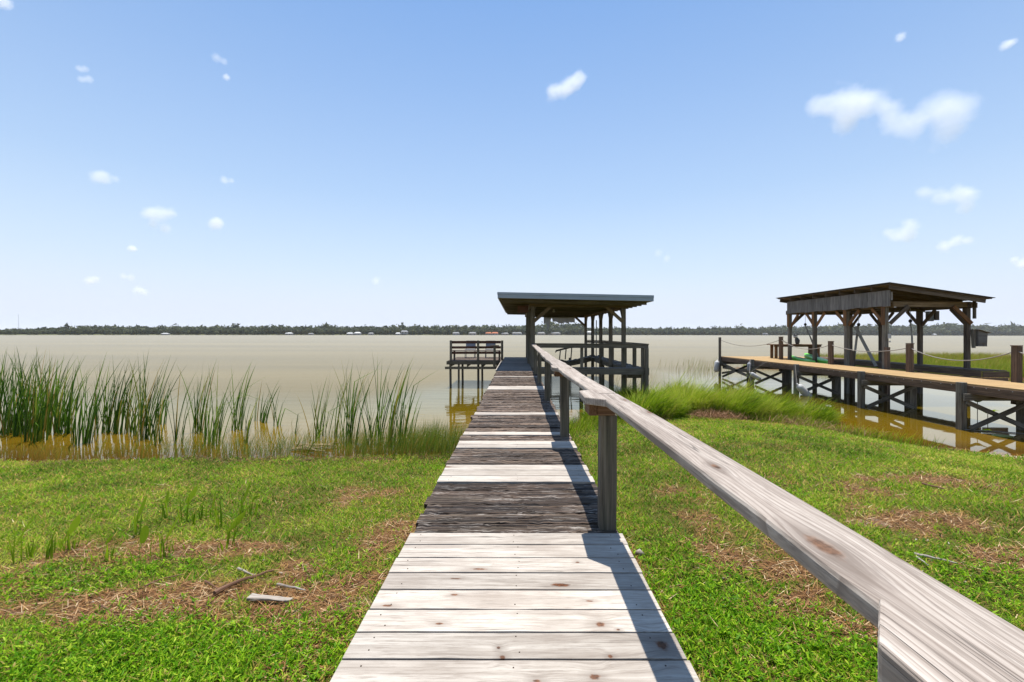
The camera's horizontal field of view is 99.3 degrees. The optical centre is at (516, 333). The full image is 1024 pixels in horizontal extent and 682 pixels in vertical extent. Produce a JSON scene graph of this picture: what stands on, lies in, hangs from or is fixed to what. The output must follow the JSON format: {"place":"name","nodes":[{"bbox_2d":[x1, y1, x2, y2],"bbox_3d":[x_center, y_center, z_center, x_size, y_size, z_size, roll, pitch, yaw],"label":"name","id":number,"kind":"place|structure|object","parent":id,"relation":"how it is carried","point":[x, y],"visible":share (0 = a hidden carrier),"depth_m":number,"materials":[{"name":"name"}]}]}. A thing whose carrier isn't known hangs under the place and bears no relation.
{"place":"outdoors","nodes":[
{"label":"outdoors","id":0,"kind":"place"},
{"bbox_2d":[0,335,1023,453],"bbox_3d":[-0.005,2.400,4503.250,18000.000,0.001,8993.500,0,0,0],"label":"lake water","id":1,"kind":"structure","parent":0,"point":[298,366],"depth_m":24.02,"materials":[{"name":"liquid"}]},
{"bbox_2d":[254,384,265,419],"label":"reed clump","id":2,"kind":"object","parent":1,"relation":"in","point":[258,407],"visible":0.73,"depth_m":11.98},
{"bbox_2d":[592,355,746,390],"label":"thin reeds","id":3,"kind":"object","parent":1,"relation":"on","point":[680,368],"visible":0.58,"depth_m":27.57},
{"bbox_2d":[964,429,1023,433],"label":"mooring line","id":4,"kind":"object","parent":1,"relation":"on","point":[995,431],"visible":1,"depth_m":10.72,"materials":[{"name":"fabric"}]},
{"bbox_2d":[0,373,1023,681],"bbox_3d":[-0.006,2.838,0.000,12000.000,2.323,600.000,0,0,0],"label":"ground","id":5,"kind":"structure","parent":0,"point":[28,455],"depth_m":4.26,"materials":[{"name":"plant"}]},
{"bbox_2d":[0,349,38,433],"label":"reed clump","id":6,"kind":"object","parent":5,"relation":"on","point":[2,390],"visible":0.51,"depth_m":10.37,"materials":[{"name":"plant"}]},
{"bbox_2d":[7,517,32,563],"bbox_3d":[-4.442,1.857,3.890,0.152,0.386,0.084,0,0,-43],"label":"leafy sprout","id":7,"kind":"object","parent":5,"relation":"on","point":[13,547],"visible":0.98,"depth_m":3.88,"materials":[{"name":"green plant"}]},
{"bbox_2d":[0,352,61,436],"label":"reed clump","id":8,"kind":"object","parent":5,"relation":"on","point":[16,429],"visible":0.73,"depth_m":10.14,"materials":[{"name":"plant"}]},
{"bbox_2d":[26,542,35,557],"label":"leafy sprout","id":9,"kind":"object","parent":5,"relation":"on","point":[31,553],"visible":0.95,"depth_m":3.98,"materials":[{"name":"green plant"}]},
{"bbox_2d":[0,349,64,432],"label":"reed clump","id":10,"kind":"object","parent":5,"relation":"on","point":[22,377],"visible":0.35,"depth_m":10.48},
{"bbox_2d":[5,352,69,441],"bbox_3d":[-10.639,1.512,9.190,1.842,2.232,1.204,0,0,-44],"label":"reed clump","id":11,"kind":"object","parent":5,"relation":"on","point":[36,425],"visible":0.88,"depth_m":9.60,"materials":[{"name":"plant"}]},
{"bbox_2d":[6,349,77,429],"bbox_3d":[-11.817,1.447,10.702,1.674,2.357,1.044,0,0,0],"label":"reed clump","id":12,"kind":"object","parent":5,"relation":"on","point":[61,385],"visible":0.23,"depth_m":10.85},
{"bbox_2d":[41,525,57,561],"bbox_3d":[-4.218,1.894,3.907,0.112,0.313,0.072,0,0,-24],"label":"leafy sprout","id":13,"kind":"object","parent":5,"relation":"on","point":[49,551],"visible":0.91,"depth_m":3.92,"materials":[{"name":"green plant"}]},
{"bbox_2d":[54,530,68,553],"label":"leafy sprout","id":14,"kind":"object","parent":5,"relation":"on","point":[60,545],"visible":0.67,"depth_m":4.07,"materials":[{"name":"green plant"}]},
{"bbox_2d":[36,357,93,432],"bbox_3d":[-10.971,1.541,10.515,1.427,2.172,1.117,0,0,-20],"label":"reed clump","id":15,"kind":"object","parent":5,"relation":"on","point":[55,407],"visible":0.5,"depth_m":10.43,"materials":[{"name":"plant"}]},
{"bbox_2d":[40,358,89,434],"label":"reed clump","id":16,"kind":"object","parent":5,"relation":"on","point":[67,422],"visible":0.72,"depth_m":10.32,"materials":[{"name":"plant"}]},
{"bbox_2d":[61,515,79,553],"bbox_3d":[-4.188,1.892,4.084,0.108,0.316,0.122,0,0,-32],"label":"leafy sprout","id":17,"kind":"object","parent":5,"relation":"on","point":[74,525],"visible":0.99,"depth_m":4.09,"materials":[{"name":"green plant"}]},
{"bbox_2d":[71,358,104,444],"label":"reed clump","id":18,"kind":"object","parent":5,"relation":"on","point":[79,424],"visible":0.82,"depth_m":9.36,"materials":[{"name":"plant"}]},
{"bbox_2d":[76,352,127,442],"bbox_3d":[-9.001,1.499,9.449,0.843,2.264,0.798,0,0,-22],"label":"reed clump","id":19,"kind":"object","parent":5,"relation":"on","point":[90,434],"visible":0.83,"depth_m":9.57,"materials":[{"name":"plant"}]},
{"bbox_2d":[89,363,129,433],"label":"reed clump","id":20,"kind":"object","parent":5,"relation":"on","point":[105,417],"visible":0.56,"depth_m":10.43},
{"bbox_2d":[104,536,114,560],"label":"leafy sprout","id":21,"kind":"object","parent":5,"relation":"on","point":[107,551],"visible":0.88,"depth_m":3.89,"materials":[{"name":"green plant"}]},
{"bbox_2d":[83,368,154,432],"bbox_3d":[-9.543,1.634,10.473,1.567,1.993,0.694,0,0,-43],"label":"reed clump","id":22,"kind":"object","parent":5,"relation":"on","point":[113,425],"visible":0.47,"depth_m":10.48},
{"bbox_2d":[105,356,134,433],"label":"reed clump","id":23,"kind":"object","parent":5,"relation":"on","point":[117,413],"visible":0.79,"depth_m":10.42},
{"bbox_2d":[118,361,148,432],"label":"reed clump","id":24,"kind":"object","parent":5,"relation":"on","point":[127,428],"visible":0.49,"depth_m":10.52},
{"bbox_2d":[122,367,150,435],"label":"reed clump","id":25,"kind":"object","parent":5,"relation":"on","point":[134,421],"visible":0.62,"depth_m":10.18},
{"bbox_2d":[128,525,151,566],"bbox_3d":[-3.298,1.869,3.808,0.166,0.343,0.076,0,0,-44],"label":"leafy sprout","id":26,"kind":"object","parent":5,"relation":"on","point":[144,533],"visible":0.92,"depth_m":3.83,"materials":[{"name":"green plant"}]},
{"bbox_2d":[133,495,146,538],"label":"leafy sprout","id":27,"kind":"object","parent":5,"relation":"on","point":[140,510],"visible":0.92,"depth_m":4.42,"materials":[{"name":"green plant"}]},
{"bbox_2d":[129,352,167,439],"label":"reed clump","id":28,"kind":"object","parent":5,"relation":"on","point":[141,425],"visible":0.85,"depth_m":9.85,"materials":[{"name":"plant"}]},
{"bbox_2d":[130,354,186,438],"bbox_3d":[-8.393,1.497,9.887,1.878,2.271,0.654,0,0,-12],"label":"reed clump","id":29,"kind":"object","parent":5,"relation":"on","point":[154,424],"visible":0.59,"depth_m":9.89,"materials":[{"name":"plant"}]},
{"bbox_2d":[138,370,179,448],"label":"reed clump","id":30,"kind":"object","parent":5,"relation":"on","point":[158,428],"visible":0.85,"depth_m":9.36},
{"bbox_2d":[145,574,182,586],"bbox_3d":[-2.837,1.969,3.496,0.053,0.020,0.246,0,0,40],"label":"stick","id":31,"kind":"object","parent":5,"relation":"on","point":[161,579],"visible":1,"depth_m":3.48,"materials":[{"name":"brown wood"}]},
{"bbox_2d":[161,490,168,518],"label":"leafy sprout","id":32,"kind":"object","parent":5,"relation":"on","point":[166,503],"visible":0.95,"depth_m":4.98,"materials":[{"name":"green plant"}]},
{"bbox_2d":[154,382,176,423],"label":"reed clump","id":33,"kind":"object","parent":5,"relation":"on","point":[165,408],"visible":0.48,"depth_m":11.53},
{"bbox_2d":[158,516,178,559],"bbox_3d":[-3.192,1.869,3.973,0.063,0.355,0.165,0,0,18],"label":"leafy sprout","id":34,"kind":"object","parent":5,"relation":"on","point":[161,543],"visible":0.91,"depth_m":3.94,"materials":[{"name":"green plant"}]},
{"bbox_2d":[177,486,197,522],"bbox_3d":[-3.679,1.912,4.857,0.178,0.386,0.108,0,0,-30],"label":"leafy sprout","id":35,"kind":"object","parent":5,"relation":"on","point":[192,493],"visible":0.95,"depth_m":4.85,"materials":[{"name":"green plant"}]},
{"bbox_2d":[164,372,224,443],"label":"reed clump","id":36,"kind":"object","parent":5,"relation":"on","point":[176,427],"visible":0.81,"depth_m":9.50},
{"bbox_2d":[192,509,196,525],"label":"leafy sprout","id":37,"kind":"object","parent":5,"relation":"on","point":[193,520],"visible":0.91,"depth_m":4.73,"materials":[{"name":"green plant"}]},
{"bbox_2d":[178,359,224,432],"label":"reed clump","id":38,"kind":"object","parent":5,"relation":"on","point":[197,424],"visible":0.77,"depth_m":10.52,"materials":[{"name":"plant"}]},
{"bbox_2d":[198,505,206,519],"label":"leafy sprout","id":39,"kind":"object","parent":5,"relation":"on","point":[199,517],"visible":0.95,"depth_m":4.91,"materials":[{"name":"green plant"}]},
{"bbox_2d":[209,494,215,516],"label":"leafy sprout","id":40,"kind":"object","parent":5,"relation":"on","point":[213,503],"visible":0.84,"depth_m":5.01,"materials":[{"name":"green plant"}]},
{"bbox_2d":[197,389,232,447],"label":"reed clump","id":41,"kind":"object","parent":5,"relation":"on","point":[205,428],"visible":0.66,"depth_m":9.42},
{"bbox_2d":[213,502,221,527],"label":"leafy sprout","id":42,"kind":"object","parent":5,"relation":"on","point":[217,518],"visible":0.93,"depth_m":4.64,"materials":[{"name":"green plant"}]},
{"bbox_2d":[214,542,227,553],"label":"leafy sprout","id":43,"kind":"object","parent":5,"relation":"on","point":[221,546],"visible":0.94,"depth_m":4.08,"materials":[{"name":"green plant"}]},
{"bbox_2d":[204,365,261,448],"bbox_3d":[-6.119,1.620,9.533,1.471,2.033,0.811,0,0,23],"label":"reed clump","id":44,"kind":"object","parent":5,"relation":"on","point":[217,427],"visible":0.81,"depth_m":9.41,"materials":[{"name":"plant"}]},
{"bbox_2d":[0,414,470,459],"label":"shallow sedge","id":45,"kind":"object","parent":5,"relation":"on","point":[433,439],"visible":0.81,"depth_m":8.76,"materials":[{"name":"plant"}]},
{"bbox_2d":[226,511,245,546],"bbox_3d":[-2.723,1.902,4.215,0.168,0.317,0.086,0,0,-28],"label":"leafy sprout","id":46,"kind":"object","parent":5,"relation":"on","point":[237,521],"visible":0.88,"depth_m":4.21,"materials":[{"name":"green plant"}]},
{"bbox_2d":[232,482,250,516],"bbox_3d":[-3.149,1.915,4.978,0.163,0.371,0.179,0,0,-11],"label":"leafy sprout","id":47,"kind":"object","parent":5,"relation":"on","point":[244,498],"visible":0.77,"depth_m":4.98,"materials":[{"name":"green plant"}]},
{"bbox_2d":[213,569,273,595],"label":"fallen branch","id":48,"kind":"object","parent":5,"relation":"on","point":[218,590],"visible":0.99,"depth_m":3.38,"materials":[{"name":"brown wood"}]},
{"bbox_2d":[237,567,253,575],"bbox_3d":[-2.234,1.959,3.583,0.216,0.022,0.021,0,0,28],"label":"stick","id":49,"kind":"object","parent":5,"relation":"on","point":[242,570],"visible":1,"depth_m":3.58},
{"bbox_2d":[224,360,268,429],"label":"reed clump","id":50,"kind":"object","parent":5,"relation":"on","point":[241,417],"visible":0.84,"depth_m":10.88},
{"bbox_2d":[244,394,260,442],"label":"reed clump","id":51,"kind":"object","parent":5,"relation":"on","point":[247,428],"visible":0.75,"depth_m":9.53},
{"bbox_2d":[245,496,259,515],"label":"leafy sprout","id":52,"kind":"object","parent":5,"relation":"on","point":[250,506],"visible":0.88,"depth_m":5.02,"materials":[{"name":"green plant"}]},
{"bbox_2d":[246,593,292,601],"bbox_3d":[-1.804,1.936,3.180,0.336,0.025,0.063,0,0,8],"label":"driftwood slat","id":53,"kind":"object","parent":5,"relation":"on","point":[258,597],"visible":1,"depth_m":3.17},
{"bbox_2d":[261,379,279,422],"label":"reed clump","id":54,"kind":"object","parent":5,"relation":"on","point":[265,415],"visible":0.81,"depth_m":11.73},
{"bbox_2d":[265,381,299,425],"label":"reed clump","id":55,"kind":"object","parent":5,"relation":"on","point":[274,414],"visible":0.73,"depth_m":11.36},
{"bbox_2d":[276,583,305,590],"bbox_3d":[-1.744,1.955,3.353,0.288,0.031,0.022,0,0,21],"label":"stick","id":56,"kind":"object","parent":5,"relation":"on","point":[282,584],"visible":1,"depth_m":3.35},
{"bbox_2d":[291,424,337,456],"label":"fallen reed stalks","id":57,"kind":"object","parent":5,"relation":"on","point":[315,444],"visible":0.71,"depth_m":8.97,"materials":[{"name":"beige plant"}]},
{"bbox_2d":[299,375,330,439],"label":"reed clump","id":58,"kind":"object","parent":5,"relation":"on","point":[318,425],"visible":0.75,"depth_m":9.88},
{"bbox_2d":[312,386,349,435],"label":"reed clump","id":59,"kind":"object","parent":5,"relation":"on","point":[329,415],"visible":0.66,"depth_m":10.26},
{"bbox_2d":[334,361,349,435],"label":"reed clump","id":60,"kind":"object","parent":5,"relation":"on","point":[336,425],"visible":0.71,"depth_m":10.15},
{"bbox_2d":[314,357,376,442],"bbox_3d":[-3.603,1.510,9.723,1.545,2.265,0.944,0,0,16],"label":"reed clump","id":61,"kind":"object","parent":5,"relation":"on","point":[351,418],"visible":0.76,"depth_m":9.60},
{"bbox_2d":[335,359,381,441],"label":"reed clump","id":62,"kind":"object","parent":5,"relation":"on","point":[358,427],"visible":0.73,"depth_m":9.56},
{"bbox_2d":[354,390,390,446],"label":"reed clump","id":63,"kind":"object","parent":5,"relation":"on","point":[371,423],"visible":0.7,"depth_m":9.41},
{"bbox_2d":[357,358,404,447],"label":"reed clump","id":64,"kind":"object","parent":5,"relation":"on","point":[377,419],"visible":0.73,"depth_m":9.55,"materials":[{"name":"plant"}]},
{"bbox_2d":[387,363,422,448],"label":"reed clump","id":65,"kind":"object","parent":5,"relation":"on","point":[392,421],"visible":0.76,"depth_m":9.34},
{"bbox_2d":[384,369,437,443],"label":"reed clump","id":66,"kind":"object","parent":5,"relation":"on","point":[402,417],"visible":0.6,"depth_m":9.55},
{"bbox_2d":[402,397,421,435],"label":"reed clump","id":67,"kind":"object","parent":5,"relation":"on","point":[413,419],"visible":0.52,"depth_m":9.98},
{"bbox_2d":[445,345,500,386],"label":"side platform","id":68,"kind":"structure","parent":5,"relation":"on","point":[494,361],"depth_m":19.33,"materials":[{"name":"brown wood"}]},
{"bbox_2d":[465,344,475,357],"bbox_3d":[-2.322,0.769,21.647,0.492,0.855,0.594,0,0,0],"label":"patio chair","id":69,"kind":"object","parent":68,"relation":"on","point":[471,349],"visible":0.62,"depth_m":21.85,"materials":[{"name":"blue fabric"}]},
{"bbox_2d":[450,340,502,360],"bbox_3d":[-1.802,0.746,19.610,2.380,0.900,0.595,0,0,0],"label":"bench","id":70,"kind":"object","parent":68,"relation":"on","point":[478,347],"visible":0.97,"depth_m":19.40,"materials":[{"name":"wood"}]},
{"bbox_2d":[485,343,495,357],"bbox_3d":[-1.322,0.771,21.647,0.492,0.855,0.594,0,0,0],"label":"patio chair","id":71,"kind":"object","parent":68,"relation":"on","point":[488,344],"visible":0.38,"depth_m":21.86,"materials":[{"name":"blue fabric"}]},
{"bbox_2d":[1,455,999,677],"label":"litter chips","id":72,"kind":"object","parent":5,"relation":"on","point":[371,521],"visible":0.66,"depth_m":3.16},
{"bbox_2d":[0,434,1008,466],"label":"shoreline","id":73,"kind":"structure","parent":5,"relation":"on","point":[309,457],"depth_m":8.21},
{"bbox_2d":[0,433,1023,681],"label":"dry thatch","id":74,"kind":"object","parent":5,"relation":"on","point":[338,593],"visible":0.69,"depth_m":3.37,"materials":[{"name":"plant"}]},
{"bbox_2d":[495,292,653,401],"bbox_3d":[1.978,1.310,19.675,5.362,5.388,11.049,0,0,0],"label":"boat shelter","id":75,"kind":"object","parent":5,"relation":"on","point":[532,306],"visible":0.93,"depth_m":15.83,"materials":[{"name":"grey wood"}]},
{"bbox_2d":[544,317,574,328],"bbox_3d":[2.377,-0.589,24.448,1.752,0.675,0.104,0,0,0],"label":"torn plastic sheet","id":76,"kind":"object","parent":75,"relation":"hanging from","point":[547,320],"visible":1,"depth_m":24.45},
{"bbox_2d":[575,399,630,419],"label":"grass tussock","id":77,"kind":"object","parent":5,"relation":"on","point":[585,414],"depth_m":11.97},
{"bbox_2d":[605,379,653,401],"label":"grass tussock","id":78,"kind":"object","parent":5,"relation":"on","point":[620,393],"depth_m":15.39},
{"bbox_2d":[635,549,644,555],"bbox_3d":[1.036,1.846,3.675,0.071,0.058,0.055,0,0,-26],"label":"shell","id":79,"kind":"object","parent":5,"relation":"on","point":[638,552],"visible":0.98,"depth_m":3.66},
{"bbox_2d":[613,377,695,420],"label":"grass tussock","id":80,"kind":"object","parent":5,"relation":"on","point":[660,405],"depth_m":11.11,"materials":[{"name":"plant"}]},
{"bbox_2d":[640,371,700,397],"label":"grass tussock","id":81,"kind":"object","parent":5,"relation":"on","point":[672,387],"depth_m":15.40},
{"bbox_2d":[330,344,1023,681],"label":"boardwalk","id":82,"kind":"structure","parent":5,"relation":"on","point":[515,561],"depth_m":1.82,"materials":[{"name":"grey wood"}]},
{"bbox_2d":[653,366,737,414],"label":"grass tussock","id":83,"kind":"object","parent":5,"relation":"on","point":[701,401],"depth_m":12.02,"materials":[{"name":"plant"}]},
{"bbox_2d":[696,370,783,419],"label":"grass tussock","id":84,"kind":"object","parent":5,"relation":"on","point":[742,403],"depth_m":11.76,"materials":[{"name":"plant"}]},
{"bbox_2d":[715,377,778,402],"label":"grass tussock","id":85,"kind":"object","parent":5,"relation":"on","point":[748,390],"depth_m":14.93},
{"bbox_2d":[569,411,944,449],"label":"bank grass","id":86,"kind":"structure","parent":5,"relation":"on","point":[581,423],"depth_m":10.31,"materials":[{"name":"plant"}]},
{"bbox_2d":[731,385,814,422],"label":"grass tussock","id":87,"kind":"object","parent":5,"relation":"on","point":[780,405],"depth_m":11.96,"materials":[{"name":"plant"}]},
{"bbox_2d":[663,405,909,437],"bbox_3d":[6.097,2.190,10.821,6.397,0.696,2.729,0,0,9],"label":"dead thatch","id":88,"kind":"object","parent":5,"relation":"on","point":[716,414],"visible":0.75,"depth_m":11.15,"materials":[{"name":"plant"}]},
{"bbox_2d":[783,395,848,424],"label":"grass tussock","id":89,"kind":"object","parent":5,"relation":"on","point":[818,412],"depth_m":11.73,"materials":[{"name":"plant"}]},
{"bbox_2d":[718,337,1023,430],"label":"neighbour dock","id":90,"kind":"object","parent":5,"relation":"on","point":[968,390],"visible":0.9,"depth_m":14.03,"materials":[{"name":"beige wood"}]},
{"bbox_2d":[714,359,719,371],"bbox_3d":[11.020,1.724,24.000,0.306,0.815,0.245,0,0,0],"label":"boat fender","id":91,"kind":"object","parent":90,"relation":"hanging from","point":[716,366],"visible":1,"depth_m":23.91,"materials":[{"name":"white plastic"}]},
{"bbox_2d":[749,360,766,380],"bbox_3d":[10.963,1.688,19.977,0.473,0.942,0.956,0,0,-22],"label":"boat fender","id":92,"kind":"object","parent":90,"relation":"hanging from","point":[754,375],"visible":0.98,"depth_m":19.92,"materials":[{"name":"white plastic"}]},
{"bbox_2d":[767,344,821,357],"bbox_3d":[14.298,0.900,22.448,2.500,0.720,0.595,0,0,0],"label":"work table","id":93,"kind":"object","parent":90,"relation":"on","point":[776,346],"visible":0.67,"depth_m":22.20,"materials":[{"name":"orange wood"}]},
{"bbox_2d":[793,334,799,343],"bbox_3d":[14.425,0.274,22.400,0.390,0.558,0.224,0,0,0],"label":"bird decoy","id":94,"kind":"object","parent":93,"relation":"on","point":[797,340],"visible":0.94,"depth_m":22.33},
{"bbox_2d":[795,366,811,395],"bbox_3d":[11.175,1.897,17.065,0.462,1.316,0.644,0,0,-38],"label":"boat fender","id":95,"kind":"object","parent":90,"relation":"hanging from","point":[805,392],"visible":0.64,"depth_m":16.91,"materials":[{"name":"white plastic"}]},
{"bbox_2d":[832,345,905,351],"bbox_3d":[12.899,0.550,16.100,0.028,0.229,3.605,0,0,0],"label":"dock rope","id":96,"kind":"object","parent":90,"relation":"attached to","point":[870,351],"visible":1,"depth_m":15.79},
{"bbox_2d":[911,348,1010,360],"bbox_3d":[12.899,0.615,12.775,0.028,0.358,3.059,0,0,0],"label":"dock rope","id":97,"kind":"object","parent":90,"relation":"attached to","point":[963,360],"visible":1,"depth_m":12.53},
{"bbox_2d":[741,350,1023,377],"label":"marsh grass","id":98,"kind":"structure","parent":5,"relation":"on","point":[1003,362],"depth_m":33.08,"materials":[{"name":"plant"}]},
{"bbox_2d":[778,282,1009,397],"bbox_3d":[14.878,0.964,19.390,3.720,5.534,9.221,0,0,0],"label":"boat shed","id":99,"kind":"object","parent":5,"relation":"on","point":[850,304],"visible":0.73,"depth_m":16.90,"materials":[{"name":"brown wood"}]},
{"bbox_2d":[792,356,815,362],"bbox_3d":[13.437,1.275,20.476,0.338,0.379,2.609,0,0,9],"label":"kayak","id":100,"kind":"object","parent":99,"relation":"attached to","point":[794,358],"visible":0.48,"depth_m":20.33,"materials":[{"name":"plastic"}]},
{"bbox_2d":[804,315,818,356],"bbox_3d":[14.180,0.183,20.913,0.118,2.308,0.749,0,0,-24],"label":"lift sling","id":101,"kind":"object","parent":99,"relation":"hanging from","point":[805,324],"visible":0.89,"depth_m":21.09,"materials":[{"name":"fabric"}]},
{"bbox_2d":[804,353,827,363],"bbox_3d":[13.913,1.198,20.201,0.456,0.453,3.825,0,0,22],"label":"kayak","id":102,"kind":"object","parent":99,"relation":"attached to","point":[819,359],"visible":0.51,"depth_m":19.58,"materials":[{"name":"plastic"}]},
{"bbox_2d":[854,314,877,366],"bbox_3d":[13.991,0.189,17.502,0.798,2.219,0.332,0,0,35],"label":"lift sling","id":103,"kind":"object","parent":99,"relation":"hanging from","point":[856,328],"visible":0.91,"depth_m":17.56,"materials":[{"name":"fabric"}]},
{"bbox_2d":[876,310,938,320],"bbox_3d":[15.551,-0.734,17.490,2.701,0.454,0.180,0,0,0],"label":"boat lift hoist","id":104,"kind":"object","parent":99,"relation":"attached to","point":[935,316],"visible":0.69,"depth_m":17.42,"materials":[{"name":"grey paint"}]},
{"bbox_2d":[908,309,912,342],"bbox_3d":[14.946,0.136,16.457,0.120,2.208,0.691,0,0,32],"label":"lift sling","id":105,"kind":"object","parent":99,"relation":"hanging from","point":[910,321],"visible":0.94,"depth_m":16.62,"materials":[{"name":"fabric"}]},
{"bbox_2d":[971,329,990,345],"bbox_3d":[16.730,0.147,15.720,0.466,0.616,0.340,0,0,0],"label":"nest box","id":106,"kind":"object","parent":99,"relation":"attached to","point":[981,337],"visible":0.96,"depth_m":15.60,"materials":[{"name":"grey wood"}]},
{"bbox_2d":[922,482,944,488],"bbox_3d":[4.967,1.819,5.194,0.025,0.029,0.217,0,0,-18],"label":"stick","id":107,"kind":"object","parent":5,"relation":"on","point":[932,485],"visible":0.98,"depth_m":5.19,"materials":[{"name":"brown wood"}]},
{"bbox_2d":[914,552,957,563],"bbox_3d":[3.284,1.765,3.413,0.248,0.027,0.022,0,0,44],"label":"stick","id":108,"kind":"object","parent":5,"relation":"on","point":[920,555],"visible":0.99,"depth_m":3.43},
{"bbox_2d":[0,334,1023,335],"bbox_3d":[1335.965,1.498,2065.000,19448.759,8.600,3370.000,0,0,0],"label":"shore","id":109,"kind":"structure","parent":0,"point":[385,334],"depth_m":597.50,"materials":[{"name":"green plant"}]},
{"bbox_2d":[0,320,1023,335],"bbox_3d":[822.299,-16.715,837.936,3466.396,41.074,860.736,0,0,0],"label":"wood","id":110,"kind":"object","parent":109,"relation":"on","point":[837,329],"visible":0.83,"depth_m":764.92,"materials":[{"name":"green plant"}]},
{"bbox_2d":[0,0,1023,329],"label":"sky","id":111,"kind":"structure","parent":0,"point":[379,163],"materials":[{"name":"blue"}]},
{"bbox_2d":[991,434,1013,437],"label":"water plant","id":112,"kind":"object","parent":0,"point":[1002,435],"visible":1,"depth_m":10.31,"materials":[{"name":"green plant"}]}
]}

